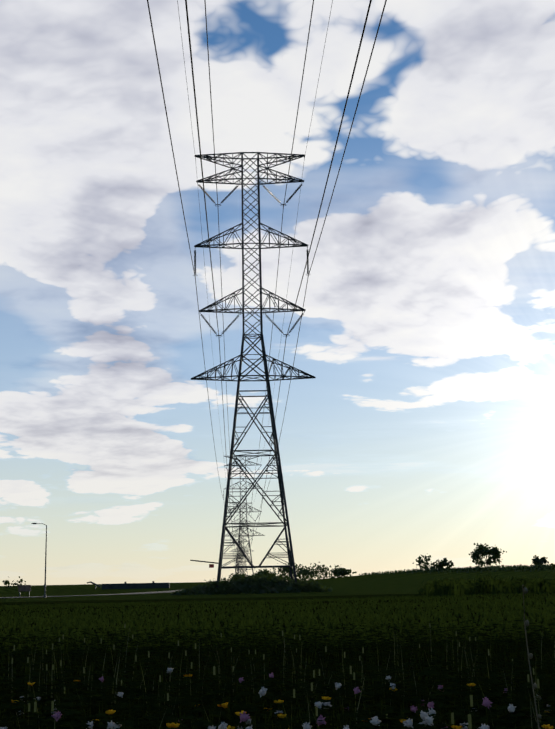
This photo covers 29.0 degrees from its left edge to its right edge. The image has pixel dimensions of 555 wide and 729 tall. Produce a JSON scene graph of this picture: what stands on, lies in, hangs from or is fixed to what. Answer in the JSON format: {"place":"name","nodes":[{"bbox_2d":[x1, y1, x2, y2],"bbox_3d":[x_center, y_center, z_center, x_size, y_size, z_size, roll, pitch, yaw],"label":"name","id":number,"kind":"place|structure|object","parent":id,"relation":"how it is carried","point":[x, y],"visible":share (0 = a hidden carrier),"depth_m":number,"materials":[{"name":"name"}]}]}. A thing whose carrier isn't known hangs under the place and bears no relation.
{"place":"outdoors","nodes":[
{"label":"outdoors","id":0,"kind":"place"},
{"bbox_2d":[0,590,178,597],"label":"road","id":1,"kind":"structure","parent":0,"point":[101,594],"depth_m":161.01,"materials":[{"name":"grey asphalt"}]},
{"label":"road sign posts","id":2,"kind":"object","parent":1,"relation":"on","visible":0},
{"bbox_2d":[18,585,30,591],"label":"road sign board","id":3,"kind":"object","parent":2,"relation":"attached to","point":[24,588],"visible":1,"depth_m":161.07,"materials":[{"name":"grey metal"}]},
{"bbox_2d":[102,581,169,588],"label":"culvert wall","id":4,"kind":"structure","parent":0,"point":[124,585],"depth_m":199.25,"materials":[{"name":"concrete"}]},
{"bbox_2d":[0,565,554,728],"bbox_3d":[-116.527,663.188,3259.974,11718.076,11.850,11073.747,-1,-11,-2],"label":"ground","id":5,"kind":"structure","parent":0,"point":[387,585],"depth_m":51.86,"materials":[{"name":"green plant"}]},
{"bbox_2d":[31,523,46,597],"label":"street light","id":6,"kind":"object","parent":5,"relation":"on","point":[44,595],"visible":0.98,"depth_m":154.14,"materials":[{"name":"grey paint"}]},
{"bbox_2d":[232,527,247,573],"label":"pylon","id":7,"kind":"object","parent":5,"relation":"on","point":[235,550],"visible":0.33,"depth_m":914.64,"materials":[{"name":"metal"}]},
{"bbox_2d":[229,503,252,574],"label":"pylon","id":8,"kind":"object","parent":5,"relation":"on","point":[237,521],"visible":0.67,"depth_m":654.97,"materials":[{"name":"metal"}]},
{"bbox_2d":[223,456,264,575],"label":"pylon","id":9,"kind":"object","parent":5,"relation":"on","point":[240,488],"visible":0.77,"depth_m":393.42,"materials":[{"name":"metal"}]},
{"bbox_2d":[170,572,332,595],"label":"bush","id":10,"kind":"object","parent":5,"relation":"on","point":[257,584],"visible":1,"depth_m":123.88,"materials":[{"name":"green plant"}]},
{"bbox_2d":[190,152,315,586],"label":"pylon","id":11,"kind":"object","parent":5,"relation":"on","point":[289,552],"visible":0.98,"depth_m":134.17,"materials":[{"name":"metal"}]},
{"bbox_2d":[147,0,386,565],"bbox_3d":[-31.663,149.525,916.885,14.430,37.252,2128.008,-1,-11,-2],"label":"conductors","id":12,"kind":"object","parent":11,"relation":"attached to","point":[285,191],"visible":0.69,"depth_m":95.34,"materials":[{"name":"black metal"}]},
{"bbox_2d":[0,668,549,728],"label":"flowers","id":13,"kind":"object","parent":5,"relation":"on","point":[375,721],"visible":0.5,"depth_m":2.89,"materials":[{"name":"plant"}]},
{"bbox_2d":[0,618,554,728],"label":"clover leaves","id":14,"kind":"object","parent":5,"relation":"on","point":[69,710],"visible":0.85,"depth_m":4.31,"materials":[{"name":"green plant"}]},
{"bbox_2d":[0,592,554,654],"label":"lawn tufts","id":15,"kind":"object","parent":5,"relation":"on","point":[89,620],"visible":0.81,"depth_m":14.33,"materials":[{"name":"green plant"}]},
{"bbox_2d":[2,553,554,587],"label":"berm shrubs","id":16,"kind":"object","parent":5,"relation":"on","point":[536,563],"visible":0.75,"depth_m":232.41,"materials":[{"name":"green plant"}]},
{"bbox_2d":[51,672,507,728],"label":"flowers","id":17,"kind":"object","parent":5,"relation":"on","point":[244,716],"visible":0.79,"depth_m":3.04,"materials":[{"name":"plant"}]},
{"bbox_2d":[8,623,554,728],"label":"dry grass stems","id":18,"kind":"object","parent":5,"relation":"on","point":[316,708],"visible":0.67,"depth_m":4.41,"materials":[{"name":"plant"}]},
{"bbox_2d":[11,674,553,728],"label":"flowers","id":19,"kind":"object","parent":5,"relation":"on","point":[174,725],"visible":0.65,"depth_m":3.10,"materials":[{"name":"purple plant"}]},
{"bbox_2d":[229,562,356,579],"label":"bushes","id":20,"kind":"object","parent":5,"relation":"on","point":[340,572],"visible":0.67,"depth_m":230.25,"materials":[{"name":"green plant"}]},
{"bbox_2d":[417,573,554,595],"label":"weed patch","id":21,"kind":"object","parent":5,"relation":"on","point":[444,586],"visible":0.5,"depth_m":46.53,"materials":[{"name":"green plant"}]},
{"bbox_2d":[469,543,506,567],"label":"ridge tree","id":22,"kind":"object","parent":5,"relation":"on","point":[480,552],"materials":[{"name":"green plant"}]},
{"bbox_2d":[522,585,540,728],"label":"seeding grass stalk","id":23,"kind":"object","parent":5,"relation":"on","point":[526,623],"visible":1,"depth_m":1.91,"materials":[{"name":"brown"}]},
{"bbox_2d":[0,0,554,585],"label":"sky","id":24,"kind":"structure","parent":0,"point":[425,423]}
]}

